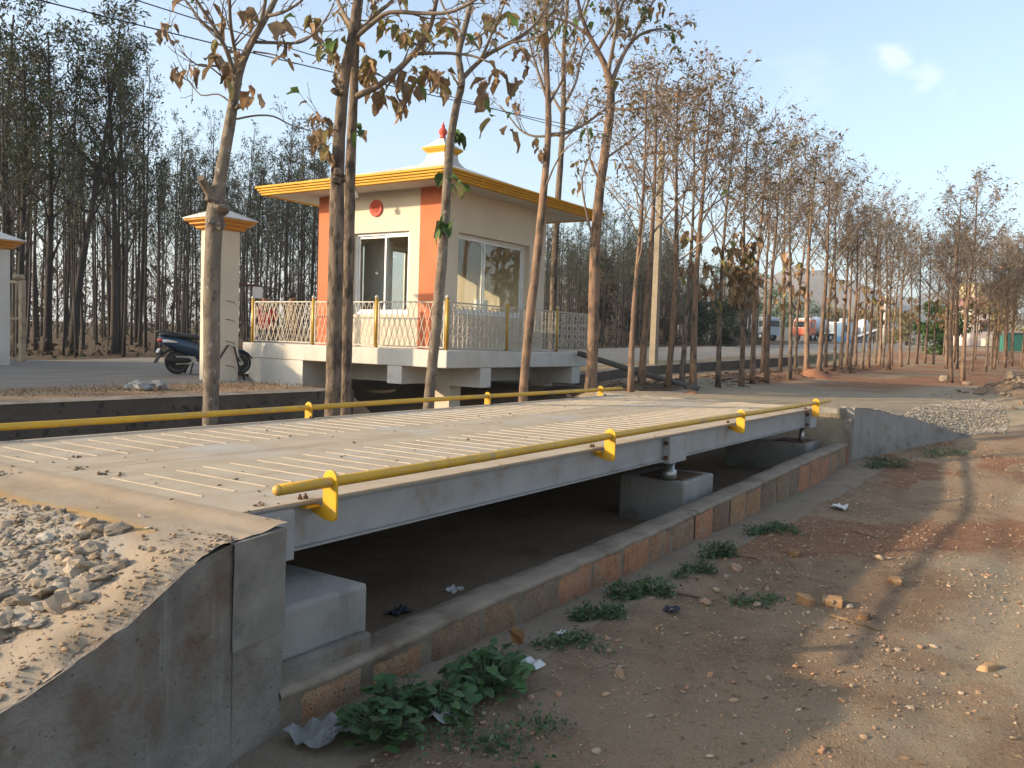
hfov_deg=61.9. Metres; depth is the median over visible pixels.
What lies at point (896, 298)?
teak tree
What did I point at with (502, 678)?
broad leaved weed
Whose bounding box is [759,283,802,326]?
leafy tree
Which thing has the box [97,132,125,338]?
plantation tree
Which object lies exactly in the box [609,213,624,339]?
plantation tree
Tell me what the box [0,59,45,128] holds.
plantation tree
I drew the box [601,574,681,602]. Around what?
creeping weed
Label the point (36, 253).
plantation tree
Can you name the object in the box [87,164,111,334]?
plantation tree
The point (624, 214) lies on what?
plantation tree
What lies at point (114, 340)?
plantation tree
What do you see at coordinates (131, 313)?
plantation tree
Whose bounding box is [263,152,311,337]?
plantation tree
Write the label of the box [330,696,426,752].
broad leaved weed
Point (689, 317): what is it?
plantation tree
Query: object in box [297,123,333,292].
plantation tree
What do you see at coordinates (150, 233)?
plantation tree
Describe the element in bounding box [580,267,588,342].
plantation tree
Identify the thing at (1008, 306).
teak tree
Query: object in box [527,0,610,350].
teak tree
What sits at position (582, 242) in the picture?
plantation tree
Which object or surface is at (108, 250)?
plantation tree
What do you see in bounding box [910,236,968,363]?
teak tree
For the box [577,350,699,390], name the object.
leaning pole
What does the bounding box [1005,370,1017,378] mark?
stone
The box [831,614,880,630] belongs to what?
stick
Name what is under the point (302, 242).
plantation tree
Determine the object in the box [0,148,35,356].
plantation tree
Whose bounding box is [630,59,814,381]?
teak tree
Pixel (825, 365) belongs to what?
teak tree
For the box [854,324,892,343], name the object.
conveyor
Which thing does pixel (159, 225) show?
plantation tree
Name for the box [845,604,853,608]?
stone
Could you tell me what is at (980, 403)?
gravel
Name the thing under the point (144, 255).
plantation tree
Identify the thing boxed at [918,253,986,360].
teak tree
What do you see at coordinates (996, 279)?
teak tree
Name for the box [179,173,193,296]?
plantation tree
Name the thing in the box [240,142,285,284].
plantation tree
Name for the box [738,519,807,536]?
creeping weed
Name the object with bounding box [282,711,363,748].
sack scrap
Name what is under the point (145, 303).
plantation tree
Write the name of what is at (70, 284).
plantation tree
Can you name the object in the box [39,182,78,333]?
plantation tree
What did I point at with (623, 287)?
plantation tree
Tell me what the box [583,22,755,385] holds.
teak tree
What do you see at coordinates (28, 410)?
retaining wall
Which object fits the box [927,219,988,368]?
teak tree
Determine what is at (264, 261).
plantation tree
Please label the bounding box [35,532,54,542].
stone
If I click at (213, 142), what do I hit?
plantation tree
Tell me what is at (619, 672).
stone
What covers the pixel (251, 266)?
plantation tree
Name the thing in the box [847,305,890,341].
leafy tree
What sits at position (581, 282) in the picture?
plantation tree
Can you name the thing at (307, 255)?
plantation tree
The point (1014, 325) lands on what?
teak tree
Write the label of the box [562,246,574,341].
plantation tree
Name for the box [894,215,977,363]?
teak tree
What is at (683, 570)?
creeping weed
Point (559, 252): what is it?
plantation tree
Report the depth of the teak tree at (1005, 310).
40.66 m
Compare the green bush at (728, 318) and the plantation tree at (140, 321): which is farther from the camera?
the green bush at (728, 318)
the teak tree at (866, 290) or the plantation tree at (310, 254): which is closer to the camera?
the teak tree at (866, 290)
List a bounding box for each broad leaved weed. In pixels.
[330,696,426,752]
[360,673,436,720]
[400,679,477,723]
[438,649,535,704]
[465,637,528,669]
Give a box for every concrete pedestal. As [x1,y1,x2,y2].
[281,564,370,682]
[619,463,712,520]
[725,428,820,468]
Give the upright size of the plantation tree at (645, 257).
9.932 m
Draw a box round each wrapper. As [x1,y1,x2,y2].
[424,698,472,723]
[445,584,463,593]
[520,655,545,669]
[829,503,848,510]
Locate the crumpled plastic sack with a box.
[124,380,168,390]
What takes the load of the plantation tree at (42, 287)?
on the ground at (418, 567)
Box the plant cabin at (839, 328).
[837,318,854,342]
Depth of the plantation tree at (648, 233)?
54.77 m
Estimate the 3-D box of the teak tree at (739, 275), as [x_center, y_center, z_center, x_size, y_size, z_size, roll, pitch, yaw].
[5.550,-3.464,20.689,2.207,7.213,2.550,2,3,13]
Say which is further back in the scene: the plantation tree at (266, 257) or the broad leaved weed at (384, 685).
the plantation tree at (266, 257)
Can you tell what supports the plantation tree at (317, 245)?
on the ground at (418, 567)
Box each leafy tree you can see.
[574,253,621,344]
[613,268,652,343]
[659,282,683,343]
[683,289,713,344]
[751,300,767,316]
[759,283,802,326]
[787,300,821,338]
[818,306,853,340]
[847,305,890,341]
[886,305,923,345]
[971,278,1023,336]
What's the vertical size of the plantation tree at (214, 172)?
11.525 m
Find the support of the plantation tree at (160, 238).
on the ground at (418, 567)
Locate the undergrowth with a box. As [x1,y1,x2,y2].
[10,310,761,358]
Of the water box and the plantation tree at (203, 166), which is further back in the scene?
the water box
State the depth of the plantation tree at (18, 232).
32.43 m
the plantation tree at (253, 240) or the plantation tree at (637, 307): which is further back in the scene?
the plantation tree at (637, 307)
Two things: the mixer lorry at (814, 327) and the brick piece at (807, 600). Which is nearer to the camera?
the brick piece at (807, 600)
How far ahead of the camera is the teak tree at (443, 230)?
12.05 m
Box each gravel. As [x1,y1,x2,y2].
[0,465,133,643]
[827,400,1008,453]
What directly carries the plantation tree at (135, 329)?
on the ground at (418, 567)
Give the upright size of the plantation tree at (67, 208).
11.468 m
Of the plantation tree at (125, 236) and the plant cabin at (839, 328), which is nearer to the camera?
the plantation tree at (125, 236)
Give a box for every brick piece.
[788,549,799,556]
[796,593,814,606]
[822,596,835,607]
[825,595,842,607]
[857,611,870,619]
[888,576,902,585]
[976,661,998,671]
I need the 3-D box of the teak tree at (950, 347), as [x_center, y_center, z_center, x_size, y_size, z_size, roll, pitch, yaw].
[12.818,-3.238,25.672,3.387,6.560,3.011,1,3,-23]
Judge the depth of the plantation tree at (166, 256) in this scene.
52.41 m
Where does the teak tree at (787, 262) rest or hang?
on the ground at (418, 567)
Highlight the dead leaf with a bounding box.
[509,625,524,644]
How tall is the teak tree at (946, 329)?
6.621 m
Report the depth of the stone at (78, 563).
3.00 m
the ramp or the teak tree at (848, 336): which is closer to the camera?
the ramp
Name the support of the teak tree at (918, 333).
on the ground at (418, 567)
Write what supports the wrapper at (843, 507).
on the ground at (418, 567)
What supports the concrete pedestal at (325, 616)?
on the ground at (418, 567)
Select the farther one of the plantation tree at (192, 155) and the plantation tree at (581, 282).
the plantation tree at (581, 282)
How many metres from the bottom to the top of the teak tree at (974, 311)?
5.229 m
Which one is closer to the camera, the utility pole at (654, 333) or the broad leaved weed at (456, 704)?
the broad leaved weed at (456, 704)
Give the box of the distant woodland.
[1,207,762,344]
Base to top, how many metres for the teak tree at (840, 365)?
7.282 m
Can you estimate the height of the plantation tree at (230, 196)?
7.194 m
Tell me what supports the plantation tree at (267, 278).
on the ground at (418, 567)
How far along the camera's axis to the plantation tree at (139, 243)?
42.00 m
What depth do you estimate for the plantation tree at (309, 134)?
41.14 m
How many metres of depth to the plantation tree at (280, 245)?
59.52 m
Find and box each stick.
[677,592,703,597]
[731,553,755,558]
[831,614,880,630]
[848,529,875,537]
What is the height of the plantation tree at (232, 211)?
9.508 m
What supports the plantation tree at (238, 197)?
on the ground at (418, 567)
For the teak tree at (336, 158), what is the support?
on the ground at (418, 567)
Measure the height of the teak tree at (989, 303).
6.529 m
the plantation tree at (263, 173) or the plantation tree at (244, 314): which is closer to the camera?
the plantation tree at (263, 173)
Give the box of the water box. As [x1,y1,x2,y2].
[981,339,991,345]
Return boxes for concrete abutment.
[0,526,286,767]
[596,392,971,462]
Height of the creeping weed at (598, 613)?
0.187 m
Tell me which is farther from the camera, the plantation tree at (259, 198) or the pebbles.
the plantation tree at (259, 198)
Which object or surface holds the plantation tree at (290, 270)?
on the ground at (418, 567)
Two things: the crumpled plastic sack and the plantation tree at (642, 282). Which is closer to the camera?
the crumpled plastic sack
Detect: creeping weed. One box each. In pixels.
[564,596,629,621]
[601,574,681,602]
[668,559,717,578]
[691,539,738,559]
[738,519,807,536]
[860,453,914,468]
[913,444,969,460]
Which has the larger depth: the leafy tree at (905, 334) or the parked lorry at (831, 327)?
the parked lorry at (831, 327)
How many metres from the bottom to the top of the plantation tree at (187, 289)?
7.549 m
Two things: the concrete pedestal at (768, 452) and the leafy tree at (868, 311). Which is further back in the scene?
the leafy tree at (868, 311)
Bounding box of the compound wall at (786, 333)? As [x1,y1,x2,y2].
[776,327,793,340]
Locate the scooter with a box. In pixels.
[153,329,251,373]
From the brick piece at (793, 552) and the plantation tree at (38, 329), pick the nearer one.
the brick piece at (793, 552)
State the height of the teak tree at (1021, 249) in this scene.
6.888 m
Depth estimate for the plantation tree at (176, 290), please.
36.91 m
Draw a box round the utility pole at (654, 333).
[642,140,678,364]
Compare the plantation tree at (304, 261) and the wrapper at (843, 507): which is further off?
the plantation tree at (304, 261)
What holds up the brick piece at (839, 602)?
on the ground at (418, 567)
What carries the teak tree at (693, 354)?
on the ground at (418, 567)
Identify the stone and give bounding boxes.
[20,572,42,584]
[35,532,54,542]
[53,576,68,581]
[68,559,90,568]
[614,667,625,678]
[699,597,711,604]
[713,587,720,592]
[731,562,741,571]
[753,602,761,606]
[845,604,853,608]
[875,555,884,559]
[939,375,947,381]
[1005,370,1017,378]
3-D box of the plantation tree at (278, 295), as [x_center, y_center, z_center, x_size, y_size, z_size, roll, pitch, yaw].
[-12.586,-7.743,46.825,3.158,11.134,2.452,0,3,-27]
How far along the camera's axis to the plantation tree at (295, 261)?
62.72 m
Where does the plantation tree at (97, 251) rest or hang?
on the ground at (418, 567)
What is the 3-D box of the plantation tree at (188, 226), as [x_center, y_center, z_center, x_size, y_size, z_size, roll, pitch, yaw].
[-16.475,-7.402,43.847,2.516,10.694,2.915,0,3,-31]
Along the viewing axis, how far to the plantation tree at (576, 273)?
47.10 m
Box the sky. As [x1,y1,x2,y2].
[0,0,1023,326]
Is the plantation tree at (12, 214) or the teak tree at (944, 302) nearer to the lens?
the plantation tree at (12, 214)
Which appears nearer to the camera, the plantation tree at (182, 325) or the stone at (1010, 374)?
the stone at (1010, 374)
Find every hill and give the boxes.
[708,265,948,342]
[895,292,1023,331]
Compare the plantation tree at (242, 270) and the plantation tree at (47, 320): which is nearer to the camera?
the plantation tree at (47, 320)
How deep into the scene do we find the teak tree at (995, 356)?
37.62 m
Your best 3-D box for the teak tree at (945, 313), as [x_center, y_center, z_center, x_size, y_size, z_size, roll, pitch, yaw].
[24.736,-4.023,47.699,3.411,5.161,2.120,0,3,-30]
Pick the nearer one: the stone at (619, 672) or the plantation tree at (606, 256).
the stone at (619, 672)
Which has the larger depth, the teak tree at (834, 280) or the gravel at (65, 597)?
the teak tree at (834, 280)
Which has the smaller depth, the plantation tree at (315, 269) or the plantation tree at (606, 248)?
the plantation tree at (606, 248)
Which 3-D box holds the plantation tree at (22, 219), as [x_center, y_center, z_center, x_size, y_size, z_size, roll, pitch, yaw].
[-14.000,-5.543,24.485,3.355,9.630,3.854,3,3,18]
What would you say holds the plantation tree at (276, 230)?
on the ground at (418, 567)
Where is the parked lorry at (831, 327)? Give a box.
[824,322,847,339]
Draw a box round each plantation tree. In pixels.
[0,0,108,354]
[0,0,143,350]
[0,0,164,354]
[0,25,82,352]
[0,34,59,223]
[0,40,74,349]
[0,47,51,232]
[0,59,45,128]
[0,61,48,273]
[0,73,47,236]
[0,79,65,323]
[0,98,66,340]
[0,127,61,324]
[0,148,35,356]
[1,202,43,274]
[3,92,20,233]
[10,73,65,343]
[25,145,70,336]
[31,78,90,354]
[33,147,65,271]
[39,112,94,337]
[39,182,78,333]
[40,11,99,301]
[40,140,90,328]
[41,118,71,338]
[41,123,84,347]
[41,179,90,336]
[46,52,94,331]
[46,89,102,265]
[47,20,193,353]
[51,138,95,357]
[54,25,105,349]
[57,136,89,281]
[64,112,127,339]
[66,72,116,344]
[66,90,145,346]
[70,173,100,332]
[83,22,161,356]
[86,31,160,335]
[87,163,131,337]
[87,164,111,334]
[88,167,117,337]
[90,33,165,353]
[90,198,108,303]
[94,77,156,344]
[94,90,143,302]
[96,191,136,312]
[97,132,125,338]
[98,101,141,282]
[108,150,137,264]
[109,46,184,346]
[110,143,171,340]
[116,108,167,342]
[120,198,132,284]
[124,120,156,338]
[124,170,157,320]
[125,182,173,322]
[125,217,132,330]
[127,32,167,347]
[133,153,201,352]
[134,145,180,319]
[134,186,161,262]
[141,184,180,347]
[144,146,186,350]
[147,158,174,265]
[148,188,177,262]
[152,156,177,332]
[158,127,199,331]
[159,117,197,332]
[159,158,213,341]
[162,108,205,332]
[163,142,210,333]
[163,154,178,330]
[163,173,200,332]
[165,159,196,257]
[166,145,214,341]
[167,212,182,293]
[170,147,204,333]
[170,209,198,332]
[171,170,208,273]
[178,167,202,331]
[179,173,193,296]
[190,136,219,261]
[190,182,204,261]
[192,105,242,212]
[196,138,234,234]
[200,157,249,243]
[203,149,241,234]
[204,157,267,268]
[225,119,282,341]
[225,169,271,283]
[228,137,270,340]
[232,180,253,336]
[236,172,252,336]
[239,193,260,337]
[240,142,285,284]
[240,171,272,341]
[240,180,260,337]
[242,225,265,280]
[244,153,272,323]
[244,176,274,341]
[245,179,280,293]
[247,166,264,308]
[250,133,285,305]
[256,143,307,339]
[258,94,311,286]
[259,202,282,286]
[259,210,283,289]
[261,205,295,337]
[262,173,293,342]
[263,113,305,342]
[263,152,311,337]
[263,174,284,305]
[264,178,316,291]
[265,137,304,342]
[269,177,292,302]
[271,118,318,340]
[275,148,329,340]
[280,209,303,292]
[282,202,308,291]
[283,112,329,334]
[283,153,316,339]
[283,158,319,336]
[291,151,321,340]
[292,171,317,304]
[294,211,317,304]
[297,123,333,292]
[303,175,320,283]
[304,120,331,250]
[305,174,328,260]
[305,224,317,300]
[305,229,317,279]
[543,224,565,342]
[544,224,552,342]
[544,266,558,347]
[544,274,549,343]
[545,224,577,343]
[545,228,572,293]
[549,244,565,297]
[558,222,589,348]
[560,227,583,342]
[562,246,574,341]
[565,222,590,341]
[566,223,586,317]
[568,245,586,347]
[569,258,586,314]
[580,242,609,293]
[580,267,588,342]
[581,263,588,342]
[584,207,614,265]
[586,203,617,280]
[588,204,613,325]
[588,242,609,296]
[600,248,613,345]
[601,192,616,330]
[606,200,637,344]
[607,230,629,346]
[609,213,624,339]
[612,259,621,343]
[614,231,646,343]
[615,220,634,340]
[616,210,636,310]
[616,244,634,345]
[618,239,643,346]
[634,196,653,345]
[634,224,649,308]
[634,237,653,329]
[636,279,643,344]
[645,234,671,297]
[652,239,680,344]
[652,243,670,317]
[664,209,684,331]
[667,247,686,289]
[676,306,682,345]
[678,263,692,302]
[683,279,693,343]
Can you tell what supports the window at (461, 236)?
in the weighbridge cabin at (491, 239)
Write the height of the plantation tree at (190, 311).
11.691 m
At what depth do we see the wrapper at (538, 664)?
4.22 m
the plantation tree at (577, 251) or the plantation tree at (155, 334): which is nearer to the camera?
the plantation tree at (155, 334)
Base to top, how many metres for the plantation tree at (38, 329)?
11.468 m
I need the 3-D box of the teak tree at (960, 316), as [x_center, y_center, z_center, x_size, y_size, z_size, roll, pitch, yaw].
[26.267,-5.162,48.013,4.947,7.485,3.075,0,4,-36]
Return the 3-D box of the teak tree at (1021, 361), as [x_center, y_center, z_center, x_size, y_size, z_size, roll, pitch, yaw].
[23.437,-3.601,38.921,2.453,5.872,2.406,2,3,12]
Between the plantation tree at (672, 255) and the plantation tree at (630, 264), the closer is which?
the plantation tree at (630, 264)
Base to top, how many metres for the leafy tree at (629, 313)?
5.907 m
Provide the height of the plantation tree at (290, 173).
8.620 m
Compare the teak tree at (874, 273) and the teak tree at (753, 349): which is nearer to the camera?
the teak tree at (753, 349)
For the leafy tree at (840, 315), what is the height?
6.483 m
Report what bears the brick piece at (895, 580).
on the ground at (418, 567)
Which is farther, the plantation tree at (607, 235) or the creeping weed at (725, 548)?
the plantation tree at (607, 235)
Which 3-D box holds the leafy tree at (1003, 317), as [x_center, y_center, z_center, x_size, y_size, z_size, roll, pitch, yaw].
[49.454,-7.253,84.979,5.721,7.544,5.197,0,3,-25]
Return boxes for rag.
[386,604,413,614]
[662,605,680,612]
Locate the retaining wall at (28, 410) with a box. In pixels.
[0,356,793,440]
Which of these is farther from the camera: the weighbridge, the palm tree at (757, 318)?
the palm tree at (757, 318)
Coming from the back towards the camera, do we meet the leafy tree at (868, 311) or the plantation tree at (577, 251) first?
the leafy tree at (868, 311)
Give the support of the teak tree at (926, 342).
on the ground at (418, 567)
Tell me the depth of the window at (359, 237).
16.86 m
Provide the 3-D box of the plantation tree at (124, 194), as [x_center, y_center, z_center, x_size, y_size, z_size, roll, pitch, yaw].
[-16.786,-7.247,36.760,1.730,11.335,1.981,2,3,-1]
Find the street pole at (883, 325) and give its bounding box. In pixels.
[882,296,886,345]
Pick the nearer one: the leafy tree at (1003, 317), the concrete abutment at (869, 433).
the concrete abutment at (869, 433)
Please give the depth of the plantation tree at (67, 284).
33.45 m
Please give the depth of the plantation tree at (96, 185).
24.76 m
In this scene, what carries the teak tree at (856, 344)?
on the ground at (418, 567)
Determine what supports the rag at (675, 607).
on the ground at (418, 567)
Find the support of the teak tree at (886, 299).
on the ground at (418, 567)
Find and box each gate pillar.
[0,232,25,364]
[182,211,263,381]
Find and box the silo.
[858,319,869,341]
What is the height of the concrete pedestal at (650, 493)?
0.688 m
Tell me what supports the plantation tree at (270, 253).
on the ground at (418, 567)
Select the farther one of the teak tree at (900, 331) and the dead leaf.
the teak tree at (900, 331)
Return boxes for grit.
[1,397,804,530]
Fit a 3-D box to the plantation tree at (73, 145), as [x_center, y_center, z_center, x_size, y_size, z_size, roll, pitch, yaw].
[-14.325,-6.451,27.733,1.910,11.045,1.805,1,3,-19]
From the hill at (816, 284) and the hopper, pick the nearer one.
the hopper
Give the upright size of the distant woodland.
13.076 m
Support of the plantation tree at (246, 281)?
on the ground at (418, 567)
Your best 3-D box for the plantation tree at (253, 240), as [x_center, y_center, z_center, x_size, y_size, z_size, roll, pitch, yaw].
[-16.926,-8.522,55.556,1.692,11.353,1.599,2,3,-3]
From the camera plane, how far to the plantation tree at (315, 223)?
52.72 m
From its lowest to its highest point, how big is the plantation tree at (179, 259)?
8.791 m
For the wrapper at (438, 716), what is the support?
on the ground at (418, 567)
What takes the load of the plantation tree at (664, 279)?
on the ground at (418, 567)
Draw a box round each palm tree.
[710,265,730,334]
[746,274,775,341]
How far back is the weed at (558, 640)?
4.49 m
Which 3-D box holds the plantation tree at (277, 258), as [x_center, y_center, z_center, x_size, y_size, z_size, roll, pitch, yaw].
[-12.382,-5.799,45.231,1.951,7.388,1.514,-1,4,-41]
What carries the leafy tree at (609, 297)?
on the ground at (418, 567)
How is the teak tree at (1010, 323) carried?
on the ground at (418, 567)
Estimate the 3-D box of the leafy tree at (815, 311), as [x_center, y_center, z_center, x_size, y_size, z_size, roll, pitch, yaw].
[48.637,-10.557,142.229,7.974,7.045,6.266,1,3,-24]
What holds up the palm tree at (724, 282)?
on the ground at (418, 567)
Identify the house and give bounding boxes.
[953,296,1012,346]
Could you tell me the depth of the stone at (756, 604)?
5.43 m
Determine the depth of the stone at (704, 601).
5.42 m
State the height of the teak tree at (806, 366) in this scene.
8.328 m
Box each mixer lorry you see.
[739,315,779,340]
[793,317,831,341]
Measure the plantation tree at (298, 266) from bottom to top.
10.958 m
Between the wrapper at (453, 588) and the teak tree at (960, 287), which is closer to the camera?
the wrapper at (453, 588)
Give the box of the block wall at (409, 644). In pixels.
[279,443,848,730]
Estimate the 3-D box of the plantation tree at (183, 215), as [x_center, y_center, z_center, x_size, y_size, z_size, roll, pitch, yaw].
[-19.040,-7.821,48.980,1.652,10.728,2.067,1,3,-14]
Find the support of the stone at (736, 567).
on the ground at (418, 567)
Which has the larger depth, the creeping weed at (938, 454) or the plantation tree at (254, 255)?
the plantation tree at (254, 255)
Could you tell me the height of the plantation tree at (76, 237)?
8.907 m
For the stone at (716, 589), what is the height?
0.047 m
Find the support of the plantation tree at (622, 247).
on the ground at (418, 567)
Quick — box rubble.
[932,373,1023,411]
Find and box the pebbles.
[370,439,1023,767]
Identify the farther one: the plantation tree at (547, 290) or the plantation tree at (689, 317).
the plantation tree at (689, 317)
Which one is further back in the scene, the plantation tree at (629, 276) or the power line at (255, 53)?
the plantation tree at (629, 276)
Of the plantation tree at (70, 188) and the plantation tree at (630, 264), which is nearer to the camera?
the plantation tree at (70, 188)
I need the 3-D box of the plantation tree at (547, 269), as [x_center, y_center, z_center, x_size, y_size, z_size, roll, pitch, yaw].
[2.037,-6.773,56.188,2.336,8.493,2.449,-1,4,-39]
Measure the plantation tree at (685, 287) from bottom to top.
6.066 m
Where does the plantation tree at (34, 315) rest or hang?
on the ground at (418, 567)
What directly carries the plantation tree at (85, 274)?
on the ground at (418, 567)
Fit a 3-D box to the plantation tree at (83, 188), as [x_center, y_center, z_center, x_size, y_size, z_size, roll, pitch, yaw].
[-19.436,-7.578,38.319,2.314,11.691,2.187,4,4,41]
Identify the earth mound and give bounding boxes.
[685,391,698,393]
[800,369,832,378]
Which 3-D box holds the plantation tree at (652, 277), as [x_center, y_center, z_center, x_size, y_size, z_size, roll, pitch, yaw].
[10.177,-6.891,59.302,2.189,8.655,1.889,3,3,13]
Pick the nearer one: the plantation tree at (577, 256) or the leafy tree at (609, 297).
the plantation tree at (577, 256)
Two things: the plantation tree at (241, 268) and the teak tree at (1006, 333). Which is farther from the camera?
the plantation tree at (241, 268)
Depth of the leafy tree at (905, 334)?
89.72 m
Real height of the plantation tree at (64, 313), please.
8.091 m
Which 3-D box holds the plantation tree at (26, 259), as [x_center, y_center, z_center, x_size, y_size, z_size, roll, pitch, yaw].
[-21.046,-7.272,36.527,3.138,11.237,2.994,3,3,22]
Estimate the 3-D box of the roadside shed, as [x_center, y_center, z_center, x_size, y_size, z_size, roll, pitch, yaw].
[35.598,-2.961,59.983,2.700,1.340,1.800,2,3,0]
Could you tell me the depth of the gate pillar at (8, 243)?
18.21 m
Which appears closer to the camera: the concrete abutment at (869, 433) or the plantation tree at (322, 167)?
the concrete abutment at (869, 433)
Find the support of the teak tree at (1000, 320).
on the ground at (418, 567)
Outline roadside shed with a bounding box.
[999,332,1022,351]
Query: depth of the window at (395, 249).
19.80 m
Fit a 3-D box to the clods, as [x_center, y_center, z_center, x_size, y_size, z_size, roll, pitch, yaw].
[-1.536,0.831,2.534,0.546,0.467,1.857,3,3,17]
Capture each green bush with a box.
[706,294,748,346]
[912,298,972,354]
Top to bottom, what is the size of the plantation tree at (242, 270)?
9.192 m
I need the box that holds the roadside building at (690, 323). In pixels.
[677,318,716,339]
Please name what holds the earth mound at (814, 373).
on the ground at (418, 567)
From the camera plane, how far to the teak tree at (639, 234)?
14.33 m
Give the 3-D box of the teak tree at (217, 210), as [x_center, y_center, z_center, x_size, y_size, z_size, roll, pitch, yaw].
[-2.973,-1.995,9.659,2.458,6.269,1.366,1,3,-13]
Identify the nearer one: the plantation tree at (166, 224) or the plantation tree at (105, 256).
the plantation tree at (105, 256)
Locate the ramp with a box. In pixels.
[0,461,286,709]
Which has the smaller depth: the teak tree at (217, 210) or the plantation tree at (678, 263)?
the teak tree at (217, 210)
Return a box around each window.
[354,231,408,314]
[362,242,407,309]
[457,234,524,317]
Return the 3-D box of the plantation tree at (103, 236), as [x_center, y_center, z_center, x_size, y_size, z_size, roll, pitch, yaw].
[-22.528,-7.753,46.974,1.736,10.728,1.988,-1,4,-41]
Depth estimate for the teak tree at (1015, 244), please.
37.98 m
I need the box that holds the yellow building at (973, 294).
[959,282,1017,331]
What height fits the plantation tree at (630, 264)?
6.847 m
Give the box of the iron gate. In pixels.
[10,274,25,360]
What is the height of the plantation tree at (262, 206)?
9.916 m
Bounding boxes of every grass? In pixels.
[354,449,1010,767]
[416,701,576,767]
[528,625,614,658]
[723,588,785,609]
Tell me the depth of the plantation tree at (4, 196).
23.59 m
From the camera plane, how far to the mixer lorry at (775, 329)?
105.33 m
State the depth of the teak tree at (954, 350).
42.85 m
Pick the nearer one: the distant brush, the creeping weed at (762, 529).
the creeping weed at (762, 529)
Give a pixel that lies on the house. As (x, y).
(970, 337)
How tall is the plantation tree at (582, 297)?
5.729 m
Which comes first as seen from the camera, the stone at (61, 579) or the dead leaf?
the stone at (61, 579)
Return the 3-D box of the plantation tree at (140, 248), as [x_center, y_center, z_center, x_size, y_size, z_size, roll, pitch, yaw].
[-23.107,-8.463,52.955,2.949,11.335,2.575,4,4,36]
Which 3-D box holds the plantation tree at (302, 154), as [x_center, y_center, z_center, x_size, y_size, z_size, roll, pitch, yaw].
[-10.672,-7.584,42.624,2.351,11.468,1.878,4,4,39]
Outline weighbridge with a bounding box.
[0,386,830,560]
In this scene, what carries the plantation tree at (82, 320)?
on the ground at (418, 567)
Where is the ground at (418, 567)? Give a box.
[0,321,1023,767]
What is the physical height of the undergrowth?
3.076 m
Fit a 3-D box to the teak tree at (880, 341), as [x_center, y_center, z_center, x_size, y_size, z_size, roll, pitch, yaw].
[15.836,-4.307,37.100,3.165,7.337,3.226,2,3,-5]
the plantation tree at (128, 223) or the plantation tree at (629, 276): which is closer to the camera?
the plantation tree at (128, 223)
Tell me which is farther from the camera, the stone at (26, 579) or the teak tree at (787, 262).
the teak tree at (787, 262)
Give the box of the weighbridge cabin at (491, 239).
[243,121,605,407]
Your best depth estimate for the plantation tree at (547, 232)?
54.57 m
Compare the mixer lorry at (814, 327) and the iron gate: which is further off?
the mixer lorry at (814, 327)
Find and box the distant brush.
[14,246,762,340]
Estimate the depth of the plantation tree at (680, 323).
57.84 m
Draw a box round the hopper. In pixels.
[858,327,866,342]
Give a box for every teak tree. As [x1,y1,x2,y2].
[155,0,362,425]
[275,0,493,416]
[340,0,499,415]
[389,0,576,408]
[489,0,622,401]
[519,0,697,392]
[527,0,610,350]
[579,48,716,391]
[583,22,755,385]
[614,40,767,387]
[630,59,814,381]
[637,41,796,384]
[640,75,805,387]
[673,114,866,384]
[699,88,786,386]
[700,106,824,383]
[730,154,853,371]
[745,161,805,372]
[746,125,842,379]
[750,108,868,370]
[758,161,848,369]
[784,128,899,370]
[785,168,904,368]
[797,177,875,369]
[803,191,866,367]
[820,199,903,370]
[829,192,958,369]
[830,201,877,365]
[831,184,915,369]
[831,219,896,364]
[840,200,925,366]
[847,186,946,367]
[861,234,918,362]
[862,199,925,369]
[867,216,942,366]
[877,235,919,364]
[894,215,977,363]
[899,165,1011,382]
[900,212,954,363]
[902,226,966,362]
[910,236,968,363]
[911,228,979,368]
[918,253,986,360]
[926,235,982,368]
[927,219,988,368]
[933,162,1023,380]
[933,216,983,361]
[933,268,978,356]
[941,273,969,335]
[952,214,1023,372]
[952,217,1017,370]
[956,221,991,315]
[959,224,1007,323]
[962,271,994,359]
[965,232,1023,362]
[972,246,1023,317]
[974,248,1021,369]
[977,234,1022,359]
[978,221,1023,363]
[978,224,1023,367]
[978,251,1023,359]
[978,258,1023,368]
[980,266,1023,365]
[981,276,1020,363]
[986,251,1023,362]
[1008,250,1023,367]
[1009,270,1023,369]
[1012,232,1023,323]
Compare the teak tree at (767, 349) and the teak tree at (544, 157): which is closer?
the teak tree at (544, 157)
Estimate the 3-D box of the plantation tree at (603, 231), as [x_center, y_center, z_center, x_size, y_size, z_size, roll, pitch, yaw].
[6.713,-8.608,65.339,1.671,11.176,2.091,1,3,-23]
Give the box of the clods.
[0,526,237,699]
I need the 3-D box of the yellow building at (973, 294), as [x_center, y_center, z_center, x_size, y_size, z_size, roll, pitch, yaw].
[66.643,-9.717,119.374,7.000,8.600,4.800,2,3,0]
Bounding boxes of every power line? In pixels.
[37,0,665,143]
[135,0,642,147]

